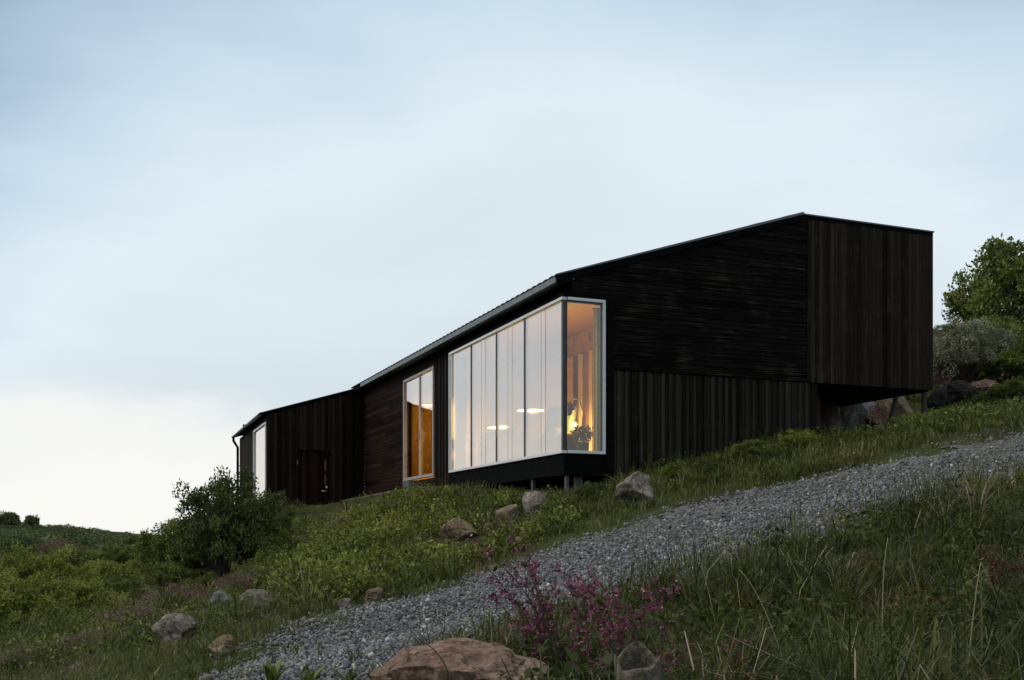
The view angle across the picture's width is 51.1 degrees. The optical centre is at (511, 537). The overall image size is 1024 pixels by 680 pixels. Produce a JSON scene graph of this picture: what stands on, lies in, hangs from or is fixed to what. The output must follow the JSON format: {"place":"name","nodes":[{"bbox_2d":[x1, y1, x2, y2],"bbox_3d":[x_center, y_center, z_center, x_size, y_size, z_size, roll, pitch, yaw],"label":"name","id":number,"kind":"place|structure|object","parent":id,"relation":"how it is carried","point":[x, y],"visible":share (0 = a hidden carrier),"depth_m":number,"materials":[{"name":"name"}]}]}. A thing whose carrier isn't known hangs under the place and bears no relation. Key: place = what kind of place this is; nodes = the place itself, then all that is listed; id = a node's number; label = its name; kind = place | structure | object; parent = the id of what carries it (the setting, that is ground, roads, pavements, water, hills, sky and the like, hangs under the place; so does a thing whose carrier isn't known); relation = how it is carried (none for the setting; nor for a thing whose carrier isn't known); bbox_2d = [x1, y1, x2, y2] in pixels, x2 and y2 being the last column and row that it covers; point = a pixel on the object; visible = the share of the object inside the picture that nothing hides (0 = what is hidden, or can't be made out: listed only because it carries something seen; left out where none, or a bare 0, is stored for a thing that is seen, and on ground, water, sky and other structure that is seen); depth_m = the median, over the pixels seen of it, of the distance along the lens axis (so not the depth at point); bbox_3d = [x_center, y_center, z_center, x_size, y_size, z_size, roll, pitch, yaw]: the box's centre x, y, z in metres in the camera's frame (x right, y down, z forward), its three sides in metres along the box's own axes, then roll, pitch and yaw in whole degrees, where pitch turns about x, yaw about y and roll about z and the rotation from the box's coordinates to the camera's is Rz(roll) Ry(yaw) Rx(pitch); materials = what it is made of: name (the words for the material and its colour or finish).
{"place":"outdoors","nodes":[
{"label":"outdoors","id":0,"kind":"place"},
{"bbox_2d":[0,367,1023,679],"bbox_3d":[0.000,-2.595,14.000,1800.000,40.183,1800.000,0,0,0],"label":"ground","id":1,"kind":"structure","parent":0,"point":[542,544],"depth_m":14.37,"materials":[{"name":"green plant"}]},
{"bbox_2d":[0,510,20,527],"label":"tree","id":2,"kind":"object","parent":1,"relation":"on","point":[8,518],"visible":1,"depth_m":119.49,"materials":[{"name":"green plant"}]},
{"bbox_2d":[0,533,50,556],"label":"shrub","id":3,"kind":"object","parent":1,"relation":"on","point":[28,540],"visible":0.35,"depth_m":39.65,"materials":[{"name":"green plant"}]},
{"bbox_2d":[0,544,59,579],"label":"shrub","id":4,"kind":"object","parent":1,"relation":"on","point":[32,548],"visible":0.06,"depth_m":25.03,"materials":[{"name":"green plant"}]},
{"bbox_2d":[0,641,60,666],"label":"heather","id":5,"kind":"object","parent":1,"relation":"on","point":[18,651],"visible":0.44,"depth_m":9.53,"materials":[{"name":"brown plant"}]},
{"bbox_2d":[23,514,39,528],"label":"tree","id":6,"kind":"object","parent":1,"relation":"on","point":[32,520],"visible":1,"depth_m":117.68,"materials":[{"name":"green plant"}]},
{"bbox_2d":[0,563,79,633],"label":"shrub","id":7,"kind":"object","parent":1,"relation":"on","point":[35,594],"visible":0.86,"depth_m":13.27,"materials":[{"name":"green plant"}]},
{"bbox_2d":[0,540,99,600],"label":"shrub","id":8,"kind":"object","parent":1,"relation":"on","point":[30,565],"visible":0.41,"depth_m":17.69,"materials":[{"name":"green plant"}]},
{"bbox_2d":[27,534,87,553],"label":"shrub","id":9,"kind":"object","parent":1,"relation":"on","point":[54,544],"visible":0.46,"depth_m":35.84,"materials":[{"name":"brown plant"}]},
{"bbox_2d":[0,521,137,550],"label":"wood","id":10,"kind":"object","parent":1,"relation":"on","point":[83,540],"visible":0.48,"depth_m":72.32,"materials":[{"name":"green plant"}]},
{"bbox_2d":[47,546,102,570],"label":"shrub","id":11,"kind":"object","parent":1,"relation":"on","point":[80,558],"visible":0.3,"depth_m":26.63,"materials":[{"name":"green plant"}]},
{"bbox_2d":[32,576,134,613],"bbox_3d":[-5.915,0.933,14.514,1.530,0.821,1.414,0,0,5],"label":"shrub","id":12,"kind":"object","parent":1,"relation":"on","point":[85,594],"visible":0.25,"depth_m":14.37,"materials":[{"name":"green plant"}]},
{"bbox_2d":[48,625,132,654],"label":"heather","id":13,"kind":"object","parent":1,"relation":"on","point":[85,638],"visible":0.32,"depth_m":9.94,"materials":[{"name":"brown plant"}]},
{"bbox_2d":[61,558,142,589],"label":"shrub","id":14,"kind":"object","parent":1,"relation":"on","point":[116,568],"visible":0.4,"depth_m":19.26,"materials":[{"name":"green plant"}]},
{"bbox_2d":[92,542,139,563],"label":"shrub","id":15,"kind":"object","parent":1,"relation":"on","point":[120,552],"visible":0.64,"depth_m":28.62,"materials":[{"name":"green plant"}]},
{"bbox_2d":[90,572,158,603],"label":"shrub","id":16,"kind":"object","parent":1,"relation":"on","point":[121,585],"visible":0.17,"depth_m":16.41,"materials":[{"name":"green plant"}]},
{"bbox_2d":[0,532,275,679],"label":"valley undergrowth","id":17,"kind":"object","parent":1,"relation":"on","point":[93,626],"visible":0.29,"depth_m":10.38,"materials":[{"name":"green plant"}]},
{"bbox_2d":[96,598,184,630],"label":"heather","id":18,"kind":"object","parent":1,"relation":"on","point":[147,610],"visible":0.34,"depth_m":11.38,"materials":[{"name":"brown plant"}]},
{"bbox_2d":[123,557,176,583],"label":"bush","id":19,"kind":"object","parent":1,"relation":"on","point":[131,565],"visible":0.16,"depth_m":20.12,"materials":[{"name":"green plant"}]},
{"bbox_2d":[1,583,314,679],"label":"brown undergrowth","id":20,"kind":"object","parent":1,"relation":"on","point":[64,666],"visible":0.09,"depth_m":9.35,"materials":[{"name":"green plant"}]},
{"bbox_2d":[138,562,201,591],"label":"bush","id":21,"kind":"object","parent":1,"relation":"on","point":[171,573],"visible":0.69,"depth_m":17.66,"materials":[{"name":"green plant"}]},
{"bbox_2d":[130,515,216,576],"bbox_3d":[-5.753,0.319,19.018,1.877,1.491,1.541,0,0,-13],"label":"bush","id":22,"kind":"object","parent":1,"relation":"on","point":[156,543],"visible":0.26,"depth_m":18.57,"materials":[{"name":"green plant"}]},
{"bbox_2d":[151,613,198,645],"bbox_3d":[-2.978,0.851,9.378,0.345,0.386,0.325,0,0,24],"label":"boulder","id":23,"kind":"object","parent":1,"relation":"on","point":[174,622],"visible":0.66,"depth_m":9.28,"materials":[{"name":"grey stone"}]},
{"bbox_2d":[128,577,225,607],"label":"heather","id":24,"kind":"object","parent":1,"relation":"on","point":[192,592],"visible":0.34,"depth_m":13.86,"materials":[{"name":"brown plant"}]},
{"bbox_2d":[178,571,227,591],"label":"bush","id":25,"kind":"object","parent":1,"relation":"on","point":[205,580],"visible":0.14,"depth_m":17.02,"materials":[{"name":"green plant"}]},
{"bbox_2d":[207,590,233,610],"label":"boulder","id":26,"kind":"object","parent":1,"relation":"on","point":[220,592],"visible":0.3,"depth_m":11.88,"materials":[{"name":"grey stone"}]},
{"bbox_2d":[207,634,236,658],"bbox_3d":[-2.044,0.783,7.598,0.162,0.197,0.191,0,0,39],"label":"boulder","id":27,"kind":"object","parent":1,"relation":"on","point":[224,642],"visible":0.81,"depth_m":7.55,"materials":[{"name":"beige stone"}]},
{"bbox_2d":[171,465,288,577],"bbox_3d":[-4.683,-0.105,17.938,1.926,2.256,1.967,0,0,10],"label":"bush","id":28,"kind":"object","parent":1,"relation":"on","point":[221,526],"visible":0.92,"depth_m":17.54,"materials":[{"name":"green plant"}]},
{"bbox_2d":[210,565,271,590],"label":"heather","id":29,"kind":"object","parent":1,"relation":"on","point":[245,576],"visible":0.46,"depth_m":14.39,"materials":[{"name":"brown plant"}]},
{"bbox_2d":[225,557,273,581],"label":"bush","id":30,"kind":"object","parent":1,"relation":"on","point":[235,568],"visible":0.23,"depth_m":16.42,"materials":[{"name":"green plant"}]},
{"bbox_2d":[233,589,273,609],"bbox_3d":[-2.847,0.719,11.794,0.519,0.306,0.313,0,0,-41],"label":"boulder","id":31,"kind":"object","parent":1,"relation":"on","point":[260,594],"visible":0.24,"depth_m":11.78,"materials":[{"name":"grey stone"}]},
{"bbox_2d":[246,543,292,565],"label":"bush","id":32,"kind":"object","parent":1,"relation":"on","point":[260,555],"visible":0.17,"depth_m":16.88,"materials":[{"name":"green plant"}]},
{"bbox_2d":[245,496,295,556],"bbox_3d":[-4.832,-0.060,20.972,1.189,1.625,1.215,0,0,-18],"label":"bush","id":33,"kind":"object","parent":1,"relation":"on","point":[284,519],"visible":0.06,"depth_m":21.01,"materials":[{"name":"green plant"}]},
{"bbox_2d":[245,528,305,562],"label":"bush","id":34,"kind":"object","parent":1,"relation":"on","point":[286,537],"visible":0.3,"depth_m":17.80,"materials":[{"name":"green plant"}]},
{"bbox_2d":[335,598,351,608],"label":"boulder","id":35,"kind":"object","parent":1,"relation":"on","point":[346,602],"visible":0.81,"depth_m":10.36,"materials":[{"name":"grey stone"}]},
{"bbox_2d":[324,666,367,679],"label":"broad leaved plant","id":36,"kind":"object","parent":1,"relation":"on","point":[350,672],"visible":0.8,"depth_m":5.00,"materials":[{"name":"green plant"}]},
{"bbox_2d":[363,587,383,600],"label":"boulder","id":37,"kind":"object","parent":1,"relation":"on","point":[376,593],"visible":0.91,"depth_m":10.85,"materials":[{"name":"brown stone"}]},
{"bbox_2d":[233,484,563,611],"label":"bank tufts","id":38,"kind":"object","parent":1,"relation":"on","point":[384,540],"visible":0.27,"depth_m":14.25,"materials":[{"name":"green plant"}]},
{"bbox_2d":[243,481,587,609],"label":"undergrowth","id":39,"kind":"object","parent":1,"relation":"on","point":[344,558],"visible":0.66,"depth_m":14.23,"materials":[{"name":"green plant"}]},
{"bbox_2d":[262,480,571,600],"bbox_3d":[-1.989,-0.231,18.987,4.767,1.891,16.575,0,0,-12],"label":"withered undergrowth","id":40,"kind":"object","parent":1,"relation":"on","point":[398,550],"visible":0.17,"depth_m":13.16,"materials":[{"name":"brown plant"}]},
{"bbox_2d":[369,637,547,679],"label":"boulder","id":41,"kind":"object","parent":1,"relation":"on","point":[470,662],"visible":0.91,"depth_m":3.86,"materials":[{"name":"brown stone"}]},
{"bbox_2d":[439,518,477,542],"bbox_3d":[-0.735,-0.083,15.042,0.541,0.388,0.320,0,0,9],"label":"boulder","id":42,"kind":"object","parent":1,"relation":"on","point":[460,528],"visible":0.84,"depth_m":14.93,"materials":[{"name":"grey stone"}]},
{"bbox_2d":[495,504,517,528],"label":"boulder","id":43,"kind":"object","parent":1,"relation":"on","point":[513,509],"visible":0.66,"depth_m":15.71,"materials":[{"name":"brown stone"}]},
{"bbox_2d":[464,530,562,679],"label":"flowering plant","id":44,"kind":"object","parent":1,"relation":"on","point":[542,607],"visible":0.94,"depth_m":4.31,"materials":[{"name":"pink plant"}]},
{"bbox_2d":[483,593,564,660],"bbox_3d":[0.056,0.454,4.537,0.358,0.444,0.170,0,0,0],"label":"flowering plant","id":45,"kind":"object","parent":1,"relation":"on","point":[539,630],"visible":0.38,"depth_m":4.52,"materials":[{"name":"pink plant"}]},
{"bbox_2d":[522,491,546,517],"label":"boulder","id":46,"kind":"object","parent":1,"relation":"on","point":[531,500],"visible":0.73,"depth_m":16.23,"materials":[{"name":"grey stone"}]},
{"bbox_2d":[138,427,1018,679],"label":"gravel tufts","id":47,"kind":"object","parent":1,"relation":"on","point":[364,602],"visible":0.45,"depth_m":8.03,"materials":[{"name":"green plant"}]},
{"bbox_2d":[231,212,933,505],"bbox_3d":[-0.823,-3.007,28.977,10.840,6.014,21.770,0,0,-22],"label":"timber cabin","id":48,"kind":"object","parent":1,"relation":"on","point":[711,343],"visible":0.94,"depth_m":20.00,"materials":[{"name":"black wood"}]},
{"bbox_2d":[403,366,434,480],"bbox_3d":[-2.316,-2.745,26.370,0.170,2.590,2.540,0,0,-22],"label":"window","id":49,"kind":"structure","parent":48,"relation":"in","point":[418,389],"depth_m":26.29,"materials":[{"name":"clear glass"}]},
{"bbox_2d":[449,297,566,472],"bbox_3d":[-0.233,-2.735,20.767,0.109,2.630,5.950,0,0,-22],"label":"window","id":50,"kind":"structure","parent":48,"relation":"in","point":[491,376],"depth_m":20.81,"materials":[{"name":"glass"}]},
{"bbox_2d":[530,406,576,453],"bbox_3d":[0.743,-2.004,20.734,0.920,1.135,0.845,0,0,43],"label":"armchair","id":51,"kind":"object","parent":48,"relation":"on","point":[548,440],"visible":0.47,"depth_m":20.67,"materials":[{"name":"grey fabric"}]},
{"bbox_2d":[542,355,573,432],"bbox_3d":[1.161,-3.001,27.475,0.102,3.082,1.950,0,0,-22],"label":"curtain","id":52,"kind":"object","parent":48,"relation":"hanging from","point":[551,385],"visible":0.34,"depth_m":27.58,"materials":[{"name":"grey fabric"}]},
{"bbox_2d":[567,398,582,441],"bbox_3d":[1.180,-2.004,19.702,0.567,1.128,0.319,0,0,-4],"label":"floor lamp","id":53,"kind":"object","parent":48,"relation":"on","point":[571,407],"visible":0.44,"depth_m":19.59,"materials":[{"name":"grey metal"}]},
{"bbox_2d":[577,352,582,441],"bbox_3d":[1.674,-3.001,26.296,0.074,3.082,0.321,0,0,-27],"label":"curtain","id":54,"kind":"object","parent":48,"relation":"hanging from","point":[580,376],"visible":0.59,"depth_m":26.27,"materials":[{"name":"beige fabric"}]},
{"bbox_2d":[570,423,593,450],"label":"potted plant","id":55,"kind":"object","parent":48,"relation":"on","point":[581,445],"visible":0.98,"depth_m":19.11,"materials":[{"name":"green plant"}]},
{"bbox_2d":[566,297,605,454],"bbox_3d":[1.254,-2.735,18.180,0.705,2.630,0.100,0,0,-22],"label":"window","id":56,"kind":"structure","parent":48,"relation":"in","point":[602,303],"depth_m":18.26,"materials":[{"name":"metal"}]},
{"bbox_2d":[588,348,593,450],"bbox_3d":[1.889,-3.001,25.758,0.046,3.082,0.280,0,0,-22],"label":"curtain","id":57,"kind":"object","parent":48,"relation":"hanging from","point":[591,393],"visible":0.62,"depth_m":25.73,"materials":[{"name":"beige fabric"}]},
{"bbox_2d":[592,308,599,450],"bbox_3d":[1.453,-2.696,18.383,0.155,2.492,0.069,0,0,-22],"label":"curtain","id":58,"kind":"object","parent":48,"relation":"hanging from","point":[596,379],"visible":0.96,"depth_m":18.39,"materials":[{"name":"grey fabric"}]},
{"bbox_2d":[572,480,608,496],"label":"shrub","id":59,"kind":"object","parent":1,"relation":"on","point":[588,485],"visible":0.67,"depth_m":16.88,"materials":[{"name":"green plant"}]},
{"bbox_2d":[547,563,662,679],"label":"flowering plant","id":60,"kind":"object","parent":1,"relation":"on","point":[639,616],"visible":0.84,"depth_m":4.19,"materials":[{"name":"pink plant"}]},
{"bbox_2d":[566,564,680,671],"bbox_3d":[0.474,0.393,4.408,0.496,0.570,0.411,0,0,0],"label":"flowering plant","id":61,"kind":"object","parent":1,"relation":"on","point":[598,600],"visible":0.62,"depth_m":4.42,"materials":[{"name":"pink plant"}]},
{"bbox_2d":[616,471,653,502],"bbox_3d":[1.753,-0.696,15.382,0.534,0.514,0.501,0,0,-11],"label":"boulder","id":62,"kind":"object","parent":1,"relation":"on","point":[635,486],"visible":0.81,"depth_m":15.26,"materials":[{"name":"grey stone"}]},
{"bbox_2d":[614,641,661,679],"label":"boulder","id":63,"kind":"object","parent":1,"relation":"on","point":[633,661],"visible":0.94,"depth_m":3.24,"materials":[{"name":"grey stone"}]},
{"bbox_2d":[303,468,1023,679],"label":"herbs","id":64,"kind":"object","parent":1,"relation":"on","point":[765,598],"visible":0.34,"depth_m":5.45,"materials":[{"name":"green plant"}]},
{"bbox_2d":[652,643,692,679],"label":"flowering plant","id":65,"kind":"object","parent":1,"relation":"on","point":[667,654],"visible":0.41,"depth_m":3.91,"materials":[{"name":"green plant"}]},
{"bbox_2d":[650,633,700,678],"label":"sorrel","id":66,"kind":"object","parent":1,"relation":"on","point":[662,648],"visible":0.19,"depth_m":4.36,"materials":[{"name":"green plant"}]},
{"bbox_2d":[658,459,694,479],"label":"shrub","id":67,"kind":"object","parent":1,"relation":"on","point":[673,467],"visible":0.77,"depth_m":16.86,"materials":[{"name":"green plant"}]},
{"bbox_2d":[648,575,704,658],"bbox_3d":[0.753,0.429,4.861,0.283,0.518,0.198,0,0,0],"label":"flowering plant","id":68,"kind":"object","parent":1,"relation":"on","point":[668,626],"visible":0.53,"depth_m":4.89,"materials":[{"name":"pink plant"}]},
{"bbox_2d":[688,459,721,476],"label":"shrub","id":69,"kind":"object","parent":1,"relation":"on","point":[707,465],"visible":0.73,"depth_m":16.70,"materials":[{"name":"green plant"}]},
{"bbox_2d":[698,640,767,679],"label":"flowering plant","id":70,"kind":"object","parent":1,"relation":"on","point":[746,642],"visible":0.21,"depth_m":3.86,"materials":[{"name":"green plant"}]},
{"bbox_2d":[717,627,776,679],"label":"sorrel","id":71,"kind":"object","parent":1,"relation":"on","point":[737,647],"visible":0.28,"depth_m":3.90,"materials":[{"name":"green plant"}]},
{"bbox_2d":[729,439,780,457],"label":"shrub","id":72,"kind":"object","parent":1,"relation":"on","point":[752,446],"visible":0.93,"depth_m":17.44,"materials":[{"name":"green plant"}]},
{"bbox_2d":[499,489,1023,679],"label":"bank weeds","id":73,"kind":"object","parent":1,"relation":"on","point":[608,659],"visible":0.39,"depth_m":5.04,"materials":[{"name":"green plant"}]},
{"bbox_2d":[508,471,1019,679],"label":"rusty weeds","id":74,"kind":"object","parent":1,"relation":"on","point":[746,602],"visible":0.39,"depth_m":5.51,"materials":[{"name":"plant"}]},
{"bbox_2d":[506,398,1023,539],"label":"verge undergrowth","id":75,"kind":"object","parent":1,"relation":"on","point":[610,485],"visible":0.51,"depth_m":16.45,"materials":[{"name":"green plant"}]},
{"bbox_2d":[564,450,1023,621],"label":"edge grass","id":76,"kind":"structure","parent":1,"relation":"on","point":[730,548],"depth_m":8.29,"materials":[{"name":"green plant"}]},
{"bbox_2d":[777,427,822,445],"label":"shrub","id":77,"kind":"object","parent":1,"relation":"on","point":[794,434],"visible":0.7,"depth_m":18.11,"materials":[{"name":"green plant"}]},
{"bbox_2d":[820,401,840,431],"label":"boulder","id":78,"kind":"object","parent":1,"relation":"on","point":[830,416],"visible":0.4,"depth_m":22.39,"materials":[{"name":"stone"}]},
{"bbox_2d":[840,401,875,428],"bbox_3d":[7.843,-2.726,23.990,0.906,1.195,0.730,0,0,11],"label":"boulder","id":79,"kind":"object","parent":1,"relation":"on","point":[857,413],"visible":0.36,"depth_m":23.73,"materials":[{"name":"grey stone"}]},
{"bbox_2d":[843,548,882,585],"bbox_3d":[2.125,0.212,6.553,0.261,0.296,0.288,0,0,0],"label":"sorrel","id":80,"kind":"object","parent":1,"relation":"on","point":[862,560],"visible":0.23,"depth_m":6.50,"materials":[{"name":"green plant"}]},
{"bbox_2d":[866,401,892,426],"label":"boulder","id":81,"kind":"object","parent":1,"relation":"on","point":[880,411],"visible":0.56,"depth_m":23.51,"materials":[{"name":"stone"}]},
{"bbox_2d":[883,396,913,422],"bbox_3d":[8.651,-2.808,24.019,0.848,1.099,0.623,0,0,-39],"label":"boulder","id":82,"kind":"object","parent":1,"relation":"on","point":[902,406],"visible":0.31,"depth_m":23.78,"materials":[{"name":"stone"}]},
{"bbox_2d":[894,410,925,425],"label":"shrub","id":83,"kind":"object","parent":1,"relation":"on","point":[912,414],"visible":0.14,"depth_m":20.05,"materials":[{"name":"green plant"}]},
{"bbox_2d":[812,323,1023,436],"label":"hill undergrowth","id":84,"kind":"object","parent":1,"relation":"on","point":[970,406],"visible":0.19,"depth_m":18.02,"materials":[{"name":"green plant"}]},
{"bbox_2d":[927,389,948,409],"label":"boulder","id":85,"kind":"object","parent":1,"relation":"on","point":[940,396],"visible":0.72,"depth_m":23.88,"materials":[{"name":"grey stone"}]},
{"bbox_2d":[933,367,953,387],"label":"boulder","id":86,"kind":"object","parent":1,"relation":"on","point":[939,380],"visible":0.52,"depth_m":27.87,"materials":[{"name":"stone"}]},
{"bbox_2d":[926,408,967,420],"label":"shrub","id":87,"kind":"object","parent":1,"relation":"on","point":[939,412],"visible":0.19,"depth_m":19.19,"materials":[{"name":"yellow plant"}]},
{"bbox_2d":[940,380,974,404],"bbox_3d":[10.747,-3.485,25.980,0.922,0.673,0.726,0,0,-11],"label":"boulder","id":88,"kind":"object","parent":1,"relation":"on","point":[956,390],"visible":0.6,"depth_m":25.71,"materials":[{"name":"grey stone"}]},
{"bbox_2d":[933,315,1020,382],"bbox_3d":[11.518,-4.721,27.567,2.618,2.117,2.560,0,0,-23],"label":"bush","id":89,"kind":"object","parent":1,"relation":"on","point":[977,341],"visible":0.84,"depth_m":26.95,"materials":[{"name":"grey plant"}]},
{"bbox_2d":[949,312,1007,361],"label":"bush","id":90,"kind":"object","parent":1,"relation":"on","point":[991,319],"visible":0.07,"depth_m":30.68,"materials":[{"name":"green plant"}]},
{"bbox_2d":[941,233,1023,332],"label":"bush","id":91,"kind":"object","parent":1,"relation":"on","point":[996,284],"visible":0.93,"depth_m":31.94,"materials":[{"name":"green plant"}]},
{"bbox_2d":[969,379,997,393],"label":"boulder","id":92,"kind":"object","parent":1,"relation":"on","point":[985,383],"visible":0.46,"depth_m":26.34,"materials":[{"name":"stone"}]},
{"bbox_2d":[974,314,1023,364],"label":"bush","id":93,"kind":"object","parent":1,"relation":"on","point":[1011,322],"visible":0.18,"depth_m":29.46,"materials":[{"name":"green plant"}]},
{"bbox_2d":[977,338,1023,379],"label":"bush","id":94,"kind":"object","parent":1,"relation":"on","point":[1014,360],"visible":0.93,"depth_m":26.68,"materials":[{"name":"green plant"}]},
{"bbox_2d":[981,543,1023,593],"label":"sorrel","id":95,"kind":"object","parent":1,"relation":"on","point":[997,566],"visible":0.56,"depth_m":5.99,"materials":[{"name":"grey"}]},
{"bbox_2d":[983,375,1023,398],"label":"shrub","id":96,"kind":"object","parent":1,"relation":"on","point":[1013,387],"visible":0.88,"depth_m":22.30,"materials":[{"name":"green plant"}]},
{"bbox_2d":[0,0,1023,533],"label":"sky","id":97,"kind":"structure","parent":0,"point":[216,215],"materials":[{"name":"blue"}]},
{"bbox_2d":[175,424,1023,679],"bbox_3d":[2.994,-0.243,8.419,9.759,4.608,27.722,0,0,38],"label":"gravel road","id":98,"kind":"structure","parent":0,"point":[934,457],"depth_m":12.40,"materials":[{"name":"grey gravel"}]},
{"bbox_2d":[262,658,293,679],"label":"broad leaved plant","id":99,"kind":"object","parent":98,"relation":"on","point":[271,672],"visible":1,"depth_m":5.18,"materials":[{"name":"green plant"}]},
{"bbox_2d":[292,662,328,679],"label":"broad leaved plant","id":100,"kind":"object","parent":98,"relation":"on","point":[308,674],"visible":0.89,"depth_m":5.10,"materials":[{"name":"green plant"}]},
{"bbox_2d":[315,435,1023,679],"bbox_3d":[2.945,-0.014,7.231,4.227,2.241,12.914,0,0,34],"label":"grass","id":101,"kind":"structure","parent":0,"point":[932,531],"depth_m":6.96,"materials":[{"name":"green plant"}]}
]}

